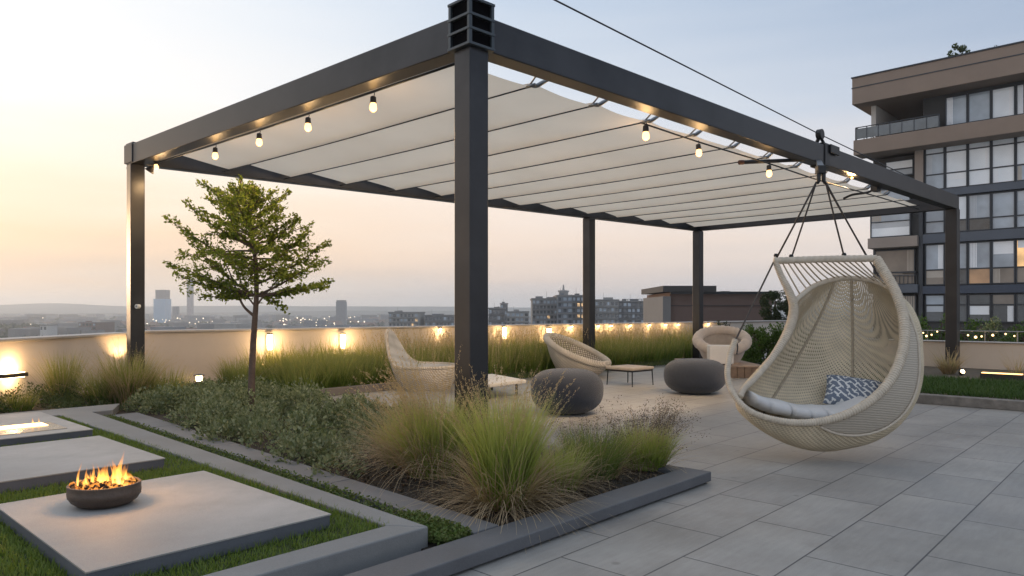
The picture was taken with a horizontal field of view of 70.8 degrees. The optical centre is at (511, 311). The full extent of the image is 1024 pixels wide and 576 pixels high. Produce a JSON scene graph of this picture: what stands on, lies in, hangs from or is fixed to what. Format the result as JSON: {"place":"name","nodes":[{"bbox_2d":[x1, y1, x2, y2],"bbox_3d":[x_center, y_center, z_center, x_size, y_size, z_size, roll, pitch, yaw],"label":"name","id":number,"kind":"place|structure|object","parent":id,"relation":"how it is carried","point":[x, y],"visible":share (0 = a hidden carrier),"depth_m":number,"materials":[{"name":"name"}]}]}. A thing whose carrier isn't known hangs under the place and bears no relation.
{"place":"outdoors","nodes":[
{"label":"outdoors","id":0,"kind":"place"},
{"bbox_2d":[0,415,387,575],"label":"lawn ground","id":1,"kind":"structure","parent":0,"point":[278,552],"depth_m":2.97,"materials":[{"name":"plant"}]},
{"bbox_2d":[0,412,92,446],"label":"concrete platform","id":2,"kind":"structure","parent":1,"relation":"on","point":[73,430],"depth_m":5.37,"materials":[{"name":"grey concrete"}]},
{"bbox_2d":[0,422,66,435],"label":"linear burner","id":3,"kind":"object","parent":2,"relation":"on","point":[25,428],"visible":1,"depth_m":5.41,"materials":[{"name":"metal"}]},
{"bbox_2d":[0,436,164,493],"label":"concrete platform","id":4,"kind":"structure","parent":1,"relation":"on","point":[30,465],"depth_m":4.27,"materials":[{"name":"grey concrete"}]},
{"bbox_2d":[0,471,330,575],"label":"concrete platform","id":5,"kind":"structure","parent":1,"relation":"on","point":[168,521],"depth_m":3.01,"materials":[{"name":"grey concrete"}]},
{"bbox_2d":[66,474,141,508],"bbox_3d":[-1.867,0.759,3.298,0.307,0.252,0.283,0,0,0],"label":"fire bowl","id":6,"kind":"object","parent":5,"relation":"on","point":[100,492],"visible":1,"depth_m":3.21,"materials":[{"name":"concrete"}]},
{"bbox_2d":[0,404,427,575],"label":"concrete path","id":7,"kind":"structure","parent":0,"point":[394,537],"depth_m":3.10,"materials":[{"name":"grey concrete"}]},
{"bbox_2d":[112,412,497,534],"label":"edging path","id":8,"kind":"structure","parent":0,"point":[341,482],"depth_m":4.22,"materials":[{"name":"grey concrete"}]},
{"bbox_2d":[0,356,692,525],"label":"planting soil","id":9,"kind":"structure","parent":0,"point":[378,481],"depth_m":4.27,"materials":[{"name":"brown soil"}]},
{"bbox_2d":[0,386,47,411],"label":"tall grass clump","id":10,"kind":"object","parent":9,"relation":"on","point":[24,406],"visible":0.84,"depth_m":7.26,"materials":[{"name":"plant"}]},
{"bbox_2d":[20,349,97,402],"bbox_3d":[-4.939,0.701,7.914,0.858,0.608,0.927,0,0,0],"label":"tall grass clump","id":11,"kind":"object","parent":9,"relation":"on","point":[56,377],"visible":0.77,"depth_m":7.82,"materials":[{"name":"plant"}]},
{"bbox_2d":[55,358,121,405],"bbox_3d":[-4.392,0.756,7.705,0.869,0.498,0.945,0,0,-28],"label":"tall grass clump","id":12,"kind":"object","parent":9,"relation":"on","point":[92,386],"visible":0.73,"depth_m":7.58,"materials":[{"name":"plant"}]},
{"bbox_2d":[74,336,182,405],"bbox_3d":[-4.140,0.625,7.819,1.291,0.760,1.191,0,0,0],"label":"tall grass clump","id":13,"kind":"object","parent":9,"relation":"on","point":[127,383],"visible":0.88,"depth_m":7.65,"materials":[{"name":"plant"}]},
{"bbox_2d":[0,377,283,413],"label":"planting","id":14,"kind":"object","parent":9,"relation":"on","point":[70,401],"visible":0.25,"depth_m":7.49,"materials":[{"name":"green plant"}]},
{"bbox_2d":[132,365,199,403],"bbox_3d":[-3.809,0.768,7.888,0.964,0.474,0.971,0,0,0],"label":"tall grass clump","id":15,"kind":"object","parent":9,"relation":"on","point":[163,382],"visible":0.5,"depth_m":7.82,"materials":[{"name":"plant"}]},
{"bbox_2d":[209,354,274,386],"bbox_3d":[-3.509,0.767,9.161,0.969,0.476,0.995,0,0,26],"label":"tall grass clump","id":16,"kind":"object","parent":9,"relation":"on","point":[236,370],"visible":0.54,"depth_m":9.09,"materials":[{"name":"plant"}]},
{"bbox_2d":[162,174,334,410],"bbox_3d":[-2.519,-0.158,6.888,1.490,2.326,1.350,0,0,-28],"label":"young tree","id":17,"kind":"object","parent":9,"relation":"on","point":[242,204],"visible":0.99,"depth_m":6.87,"materials":[{"name":"green plant"}]},
{"bbox_2d":[119,373,432,478],"bbox_3d":[-1.965,0.846,6.283,1.812,0.366,4.611,0,0,-41],"label":"ground cover","id":18,"kind":"object","parent":9,"relation":"on","point":[218,408],"visible":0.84,"depth_m":6.03,"materials":[{"name":"green plant"}]},
{"bbox_2d":[323,345,512,493],"bbox_3d":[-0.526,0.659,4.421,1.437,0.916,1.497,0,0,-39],"label":"ornamental grass","id":19,"kind":"object","parent":9,"relation":"on","point":[429,433],"depth_m":4.28,"materials":[{"name":"plant"}]},
{"bbox_2d":[307,451,658,525],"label":"mulch","id":20,"kind":"object","parent":9,"relation":"on","point":[444,492],"visible":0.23,"depth_m":4.12,"materials":[{"name":"brown soil"}]},
{"bbox_2d":[447,367,551,429],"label":"ornamental grass","id":21,"kind":"object","parent":9,"relation":"on","point":[514,398],"depth_m":4.80,"materials":[{"name":"plant"}]},
{"bbox_2d":[389,364,613,553],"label":"ornamental grass","id":22,"kind":"object","parent":9,"relation":"on","point":[504,470],"depth_m":3.59,"materials":[{"name":"plant"}]},
{"bbox_2d":[532,432,626,500],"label":"ornamental grass","id":23,"kind":"object","parent":9,"relation":"on","point":[578,475],"depth_m":3.97,"materials":[{"name":"plant"}]},
{"bbox_2d":[496,357,677,378],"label":"verge grass","id":24,"kind":"structure","parent":9,"relation":"on","point":[646,363],"depth_m":13.15,"materials":[{"name":"green plant"}]},
{"bbox_2d":[540,410,662,485],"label":"ornamental grass","id":25,"kind":"object","parent":9,"relation":"on","point":[613,450],"depth_m":4.27,"materials":[{"name":"green plant"}]},
{"bbox_2d":[577,395,714,479],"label":"ornamental grass","id":26,"kind":"object","parent":9,"relation":"on","point":[655,446],"depth_m":4.53,"materials":[{"name":"green plant"}]},
{"bbox_2d":[345,498,443,550],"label":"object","id":27,"kind":"structure","parent":0,"point":[431,545],"depth_m":3.13,"materials":[{"name":"soil"}]},
{"bbox_2d":[103,414,471,545],"bbox_3d":[-1.991,0.981,4.904,0.195,0.065,5.036,0,0,-45],"label":"moss strip","id":28,"kind":"object","parent":27,"relation":"on","point":[440,530],"visible":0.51,"depth_m":3.76,"materials":[{"name":"green plant"}]},
{"bbox_2d":[388,310,424,325],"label":"block","id":29,"kind":"structure","parent":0,"point":[399,318],"depth_m":420.00,"materials":[{"name":"grey concrete"}]},
{"bbox_2d":[0,303,871,313],"bbox_3d":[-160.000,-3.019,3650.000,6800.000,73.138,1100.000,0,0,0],"label":"hills","id":30,"kind":"structure","parent":0,"point":[53,308],"depth_m":3467.91,"materials":[{"name":"grey"}]},
{"bbox_2d":[0,311,871,317],"bbox_3d":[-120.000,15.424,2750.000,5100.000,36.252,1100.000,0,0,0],"label":"hills","id":31,"kind":"structure","parent":0,"point":[317,314],"depth_m":2612.68,"materials":[{"name":"grey"}]},
{"bbox_2d":[424,314,454,325],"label":"block","id":32,"kind":"structure","parent":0,"point":[436,319],"depth_m":430.00,"materials":[{"name":"grey concrete"}]},
{"bbox_2d":[238,324,710,390],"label":"tall grass","id":33,"kind":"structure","parent":0,"point":[332,368],"depth_m":10.90,"materials":[{"name":"green plant"}]},
{"bbox_2d":[488,307,505,324],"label":"block","id":34,"kind":"structure","parent":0,"point":[496,315],"depth_m":470.00,"materials":[{"name":"grey concrete"}]},
{"bbox_2d":[0,0,1023,307],"label":"sky","id":35,"kind":"structure","parent":0,"point":[81,81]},
{"bbox_2d":[506,310,528,323],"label":"block","id":36,"kind":"structure","parent":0,"point":[517,317],"depth_m":439.88,"materials":[{"name":"grey concrete"}]},
{"bbox_2d":[359,322,716,373],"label":"plume grass","id":37,"kind":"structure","parent":0,"point":[497,335],"depth_m":12.61,"materials":[{"name":"plant"}]},
{"bbox_2d":[530,291,556,323],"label":"office block","id":38,"kind":"structure","parent":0,"point":[543,310],"depth_m":330.00,"materials":[{"name":"grey concrete"}]},
{"bbox_2d":[553,284,572,323],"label":"office block","id":39,"kind":"structure","parent":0,"point":[564,307],"depth_m":322.00,"materials":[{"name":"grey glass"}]},
{"bbox_2d":[572,293,582,322],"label":"office block","id":40,"kind":"structure","parent":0,"point":[577,308],"depth_m":335.00,"materials":[{"name":"grey concrete"}]},
{"bbox_2d":[595,293,618,322],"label":"office block","id":41,"kind":"structure","parent":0,"point":[606,309],"depth_m":345.00,"materials":[{"name":"grey concrete"}]},
{"bbox_2d":[618,299,642,322],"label":"office block","id":42,"kind":"structure","parent":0,"point":[631,311],"depth_m":352.00,"materials":[{"name":"grey concrete"}]},
{"bbox_2d":[317,354,1023,575],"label":"terrace paving","id":43,"kind":"structure","parent":0,"point":[928,490],"depth_m":3.91,"materials":[{"name":"grey tile"}]},
{"bbox_2d":[0,332,126,402],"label":"parapet wall","id":44,"kind":"structure","parent":43,"relation":"on","point":[17,354],"depth_m":8.23,"materials":[{"name":"beige paint"}]},
{"bbox_2d":[0,372,27,378],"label":"bar lamp","id":45,"kind":"object","parent":44,"relation":"attached to","point":[12,375],"visible":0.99,"depth_m":7.68,"materials":[{"name":"white"}]},
{"bbox_2d":[311,381,454,395],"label":"bed kerb","id":46,"kind":"structure","parent":43,"relation":"on","point":[337,390],"depth_m":9.23,"materials":[{"name":"grey concrete"}]},
{"bbox_2d":[385,329,454,390],"bbox_3d":[-1.228,0.644,9.757,0.992,0.812,0.948,0,0,0],"label":"back chair","id":47,"kind":"object","parent":43,"relation":"on","point":[392,343],"visible":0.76,"depth_m":9.51,"materials":[{"name":"beige wicker"}]},
{"bbox_2d":[274,401,710,575],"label":"planter kerb","id":48,"kind":"structure","parent":43,"relation":"on","point":[463,554],"depth_m":3.26,"materials":[{"name":"concrete"}]},
{"bbox_2d":[488,374,525,397],"bbox_3d":[-0.271,0.950,9.107,0.649,0.200,1.234,0,0,-28],"label":"coffee table","id":49,"kind":"object","parent":43,"relation":"on","point":[503,379],"visible":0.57,"depth_m":8.83,"materials":[{"name":"beige metal"}]},
{"bbox_2d":[145,319,868,383],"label":"parapet wall","id":50,"kind":"structure","parent":43,"relation":"on","point":[199,350],"depth_m":10.81,"materials":[{"name":"beige paint"}]},
{"bbox_2d":[124,0,959,471],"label":"pergola","id":51,"kind":"object","parent":43,"relation":"on","point":[450,120],"visible":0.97,"depth_m":7.44,"materials":[{"name":"grey metal"}]},
{"bbox_2d":[554,0,910,177],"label":"steel wire","id":52,"kind":"object","parent":51,"relation":"on","point":[585,15],"visible":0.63,"depth_m":5.99,"materials":[{"name":"black metal"}]},
{"bbox_2d":[724,171,923,451],"bbox_3d":[2.269,-0.016,5.245,1.502,2.010,0.839,0,0,-8],"label":"hanging chair","id":53,"kind":"object","parent":51,"relation":"hanging from","point":[884,408],"visible":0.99,"depth_m":5.42,"materials":[{"name":"wicker"}]},
{"bbox_2d":[743,390,865,419],"bbox_3d":[2.103,0.677,5.167,0.838,0.214,0.416,0,0,4],"label":"seat cushion","id":54,"kind":"object","parent":53,"relation":"in","point":[783,408],"visible":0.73,"depth_m":5.03,"materials":[{"name":"white fabric"}]},
{"bbox_2d":[823,375,882,404],"bbox_3d":[2.494,0.597,5.270,0.380,0.270,0.130,7,-41,24],"label":"throw pillow","id":55,"kind":"object","parent":54,"relation":"on","point":[839,388],"visible":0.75,"depth_m":5.24,"materials":[{"name":"blue fabric"}]},
{"bbox_2d":[531,368,603,414],"bbox_3d":[0.569,0.823,7.448,0.753,0.455,0.742,0,0,0],"label":"pouf","id":56,"kind":"object","parent":43,"relation":"on","point":[588,385],"visible":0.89,"depth_m":7.17,"materials":[{"name":"grey fabric"}]},
{"bbox_2d":[543,332,611,374],"bbox_3d":[1.065,0.703,11.760,1.111,0.695,1.099,0,0,0],"label":"shell chair","id":57,"kind":"object","parent":43,"relation":"on","point":[586,357],"visible":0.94,"depth_m":11.51,"materials":[{"name":"beige wicker"}]},
{"bbox_2d":[606,364,653,386],"bbox_3d":[1.683,0.917,10.272,0.490,0.268,0.490,0,0,-41],"label":"coffee table","id":58,"kind":"object","parent":43,"relation":"on","point":[627,368],"visible":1,"depth_m":10.17,"materials":[{"name":"beige"}]},
{"bbox_2d":[664,358,725,394],"bbox_3d":[2.351,0.830,9.248,0.792,0.440,0.781,0,0,0],"label":"pouf","id":59,"kind":"object","parent":43,"relation":"on","point":[695,376],"visible":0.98,"depth_m":8.95,"materials":[{"name":"grey fabric"}]},
{"bbox_2d":[741,323,789,366],"bbox_3d":[4.681,0.621,13.283,0.990,0.822,0.922,0,0,0],"label":"hedge shrub","id":60,"kind":"object","parent":43,"relation":"on","point":[761,342],"visible":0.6,"depth_m":13.18,"materials":[{"name":"green plant"}]},
{"bbox_2d":[763,321,825,368],"bbox_3d":[5.106,0.556,12.993,1.132,0.952,0.932,0,0,20],"label":"hedge shrub","id":61,"kind":"object","parent":43,"relation":"on","point":[781,329],"visible":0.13,"depth_m":13.06,"materials":[{"name":"green plant"}]},
{"bbox_2d":[794,386,1023,411],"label":"stone kerb","id":62,"kind":"structure","parent":43,"relation":"on","point":[980,402],"depth_m":7.86,"materials":[{"name":"grey stone"}]},
{"bbox_2d":[799,337,1023,370],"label":"parapet wall","id":63,"kind":"structure","parent":43,"relation":"on","point":[984,355],"depth_m":11.91,"materials":[{"name":"beige paint"}]},
{"bbox_2d":[674,358,763,377],"bbox_3d":[3.478,0.955,12.194,1.060,0.190,1.812,0,0,0],"label":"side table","id":64,"kind":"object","parent":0,"point":[742,369],"depth_m":11.30,"materials":[{"name":"wood"}]},
{"bbox_2d":[707,345,733,364],"bbox_3d":[3.357,0.705,11.620,0.375,0.310,0.375,0,0,9],"label":"cube table","id":65,"kind":"object","parent":64,"relation":"on","point":[718,353],"visible":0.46,"depth_m":11.45,"materials":[{"name":"white paint"}]},
{"bbox_2d":[692,325,751,362],"bbox_3d":[3.592,0.556,12.337,0.990,0.608,1.062,0,0,0],"label":"papasan chair","id":66,"kind":"object","parent":64,"relation":"on","point":[703,338],"visible":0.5,"depth_m":12.51,"materials":[{"name":"beige wicker"}]},
{"bbox_2d":[758,290,788,319],"bbox_3d":[9.494,0.322,25.975,1.213,2.256,1.243,0,0,27],"label":"round tree","id":67,"kind":"object","parent":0,"point":[772,296],"visible":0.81,"depth_m":25.77,"materials":[{"name":"green plant"}]},
{"bbox_2d":[802,361,1023,399],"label":"bed ground","id":68,"kind":"structure","parent":0,"point":[933,371],"depth_m":11.16,"materials":[{"name":"grass"}]},
{"bbox_2d":[854,372,1023,399],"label":"dark lawn","id":69,"kind":"structure","parent":68,"relation":"on","point":[965,386],"depth_m":8.62,"materials":[{"name":"green plant"}]},
{"bbox_2d":[927,345,968,373],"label":"tall grass clump","id":70,"kind":"object","parent":68,"relation":"on","point":[945,367],"visible":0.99,"depth_m":10.83,"materials":[{"name":"plant"}]},
{"bbox_2d":[980,372,1023,380],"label":"strip lamp","id":71,"kind":"object","parent":68,"relation":"on","point":[1009,376],"visible":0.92,"depth_m":9.95,"materials":[{"name":"yellow"}]},
{"bbox_2d":[851,41,1023,341],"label":"apartment building","id":72,"kind":"structure","parent":0,"point":[953,124],"depth_m":45.62,"materials":[{"name":"concrete"}]},
{"bbox_2d":[870,189,910,237],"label":"window","id":73,"kind":"structure","parent":72,"relation":"in","point":[887,225],"depth_m":49.23,"materials":[{"name":"glass"}]},
{"bbox_2d":[874,248,915,284],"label":"window","id":74,"kind":"structure","parent":72,"relation":"in","point":[897,260],"depth_m":48.84,"materials":[{"name":"glass"}]},
{"bbox_2d":[875,295,916,317],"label":"window","id":75,"kind":"structure","parent":72,"relation":"in","point":[912,299],"depth_m":48.33,"materials":[{"name":"glass"}]},
{"bbox_2d":[885,158,913,174],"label":"window","id":76,"kind":"structure","parent":72,"relation":"in","point":[905,166],"depth_m":48.71,"materials":[{"name":"glass"}]},
{"bbox_2d":[925,147,944,188],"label":"window","id":77,"kind":"structure","parent":72,"relation":"in","point":[934,158],"depth_m":46.90,"materials":[{"name":"glass"}]},
{"bbox_2d":[925,210,944,233],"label":"window","id":78,"kind":"structure","parent":72,"relation":"in","point":[934,220],"depth_m":46.90,"materials":[{"name":"glass"}]},
{"bbox_2d":[925,243,944,285],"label":"window","id":79,"kind":"structure","parent":72,"relation":"in","point":[934,253],"depth_m":46.90,"materials":[{"name":"glass"}]},
{"bbox_2d":[925,294,944,321],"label":"window","id":80,"kind":"structure","parent":72,"relation":"in","point":[933,312],"depth_m":46.90,"materials":[{"name":"glass"}]},
{"bbox_2d":[945,93,967,125],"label":"window","id":81,"kind":"structure","parent":72,"relation":"in","point":[956,107],"depth_m":46.08,"materials":[{"name":"glass"}]},
{"bbox_2d":[945,144,967,188],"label":"window","id":82,"kind":"structure","parent":72,"relation":"in","point":[956,157],"depth_m":46.08,"materials":[{"name":"glass"}]},
{"bbox_2d":[959,195,967,231],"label":"window","id":83,"kind":"structure","parent":72,"relation":"in","point":[963,199],"depth_m":45.80,"materials":[{"name":"glass"}]},
{"bbox_2d":[960,242,967,284],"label":"window","id":84,"kind":"structure","parent":72,"relation":"in","point":[963,245],"depth_m":45.77,"materials":[{"name":"glass"}]},
{"bbox_2d":[960,294,967,321],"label":"window","id":85,"kind":"structure","parent":72,"relation":"in","point":[963,297],"depth_m":45.77,"materials":[{"name":"glass"}]},
{"bbox_2d":[968,89,990,122],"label":"window","id":86,"kind":"structure","parent":72,"relation":"in","point":[979,103],"depth_m":45.21,"materials":[{"name":"glass"}]},
{"bbox_2d":[968,141,990,186],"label":"window","id":87,"kind":"structure","parent":72,"relation":"in","point":[979,154],"depth_m":45.21,"materials":[{"name":"glass"}]},
{"bbox_2d":[968,193,990,231],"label":"window","id":88,"kind":"structure","parent":72,"relation":"in","point":[979,205],"depth_m":45.21,"materials":[{"name":"glass"}]},
{"bbox_2d":[968,241,990,284],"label":"window","id":89,"kind":"structure","parent":72,"relation":"in","point":[979,253],"depth_m":45.21,"materials":[{"name":"glass"}]},
{"bbox_2d":[968,294,990,322],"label":"window","id":90,"kind":"structure","parent":72,"relation":"in","point":[980,308],"depth_m":45.21,"materials":[{"name":"glass"}]},
{"bbox_2d":[991,85,1015,118],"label":"window","id":91,"kind":"structure","parent":72,"relation":"in","point":[1003,99],"depth_m":44.34,"materials":[{"name":"glass"}]},
{"bbox_2d":[991,138,1015,183],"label":"window","id":92,"kind":"structure","parent":72,"relation":"in","point":[1003,152],"depth_m":44.34,"materials":[{"name":"glass"}]},
{"bbox_2d":[991,190,1015,229],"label":"window","id":93,"kind":"structure","parent":72,"relation":"in","point":[1003,204],"depth_m":44.34,"materials":[{"name":"glass"}]},
{"bbox_2d":[991,239,1015,283],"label":"window","id":94,"kind":"structure","parent":72,"relation":"in","point":[1003,252],"depth_m":44.33,"materials":[{"name":"glass"}]},
{"bbox_2d":[991,293,1015,322],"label":"window","id":95,"kind":"structure","parent":72,"relation":"in","point":[1003,306],"depth_m":44.30,"materials":[{"name":"glass"}]},
{"bbox_2d":[1016,83,1023,114],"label":"window","id":96,"kind":"structure","parent":72,"relation":"in","point":[1019,87],"depth_m":43.73,"materials":[{"name":"glass"}]},
{"bbox_2d":[1016,136,1023,181],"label":"window","id":97,"kind":"structure","parent":72,"relation":"in","point":[1019,140],"depth_m":43.74,"materials":[{"name":"glass"}]},
{"bbox_2d":[1016,190,1023,227],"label":"window","id":98,"kind":"structure","parent":72,"relation":"in","point":[1019,193],"depth_m":43.74,"materials":[{"name":"glass"}]},
{"bbox_2d":[1016,239,1023,283],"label":"window","id":99,"kind":"structure","parent":72,"relation":"in","point":[1019,242],"depth_m":43.74,"materials":[{"name":"glass"}]},
{"bbox_2d":[1016,293,1023,322],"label":"window","id":100,"kind":"structure","parent":72,"relation":"in","point":[1019,296],"depth_m":43.74,"materials":[{"name":"glass"}]},
{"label":"neighbour terrace ground","id":101,"kind":"structure","parent":0,"visible":0},
{"bbox_2d":[920,313,944,339],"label":"terrace shrub","id":102,"kind":"object","parent":101,"relation":"on","point":[933,337],"visible":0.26,"depth_m":14.62,"materials":[{"name":"green plant"}]},
{"bbox_2d":[960,318,994,340],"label":"terrace shrub","id":103,"kind":"object","parent":101,"relation":"on","point":[964,335],"visible":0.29,"depth_m":13.99,"materials":[{"name":"green plant"}]},
{"bbox_2d":[978,316,1014,341],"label":"terrace shrub","id":104,"kind":"object","parent":101,"relation":"on","point":[992,325],"visible":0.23,"depth_m":13.55,"materials":[{"name":"green plant"}]},
{"bbox_2d":[1000,320,1023,341],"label":"terrace shrub","id":105,"kind":"object","parent":101,"relation":"on","point":[1021,335],"visible":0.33,"depth_m":13.05,"materials":[{"name":"green plant"}]},
{"bbox_3d":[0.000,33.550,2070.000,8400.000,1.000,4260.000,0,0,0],"label":"town ground","id":106,"kind":"structure","parent":0,"visible":0},
{"bbox_2d":[39,324,57,335],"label":"block","id":107,"kind":"structure","parent":106,"relation":"on","point":[48,329],"depth_m":602.20,"materials":[{"name":"grey concrete"}]},
{"bbox_2d":[78,321,114,332],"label":"block","id":108,"kind":"structure","parent":106,"relation":"on","point":[108,326],"depth_m":645.72,"materials":[{"name":"grey concrete"}]},
{"bbox_2d":[153,290,170,322],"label":"tower","id":109,"kind":"structure","parent":106,"relation":"on","point":[162,305],"depth_m":1500.00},
{"bbox_2d":[187,280,193,315],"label":"tower","id":110,"kind":"structure","parent":106,"relation":"on","point":[190,305],"depth_m":1500.00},
{"bbox_2d":[336,300,346,324],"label":"tower","id":111,"kind":"structure","parent":106,"relation":"on","point":[341,310],"depth_m":1300.00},
{"bbox_2d":[0,315,785,337],"bbox_3d":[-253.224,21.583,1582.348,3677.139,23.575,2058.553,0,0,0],"label":"distant woods","id":112,"kind":"object","parent":106,"relation":"on","point":[5,327],"visible":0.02,"depth_m":991.22,"materials":[{"name":"grey plant"}]},
{"bbox_2d":[0,313,871,337],"bbox_3d":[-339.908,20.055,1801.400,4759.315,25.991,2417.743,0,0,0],"label":"distant town","id":113,"kind":"object","parent":106,"relation":"on","point":[67,324],"visible":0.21,"depth_m":1280.16,"materials":[{"name":"tile"}]},
{"bbox_2d":[641,286,771,321],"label":"brown building","id":114,"kind":"structure","parent":106,"relation":"on","point":[667,303],"depth_m":70.00,"materials":[{"name":"metal"}]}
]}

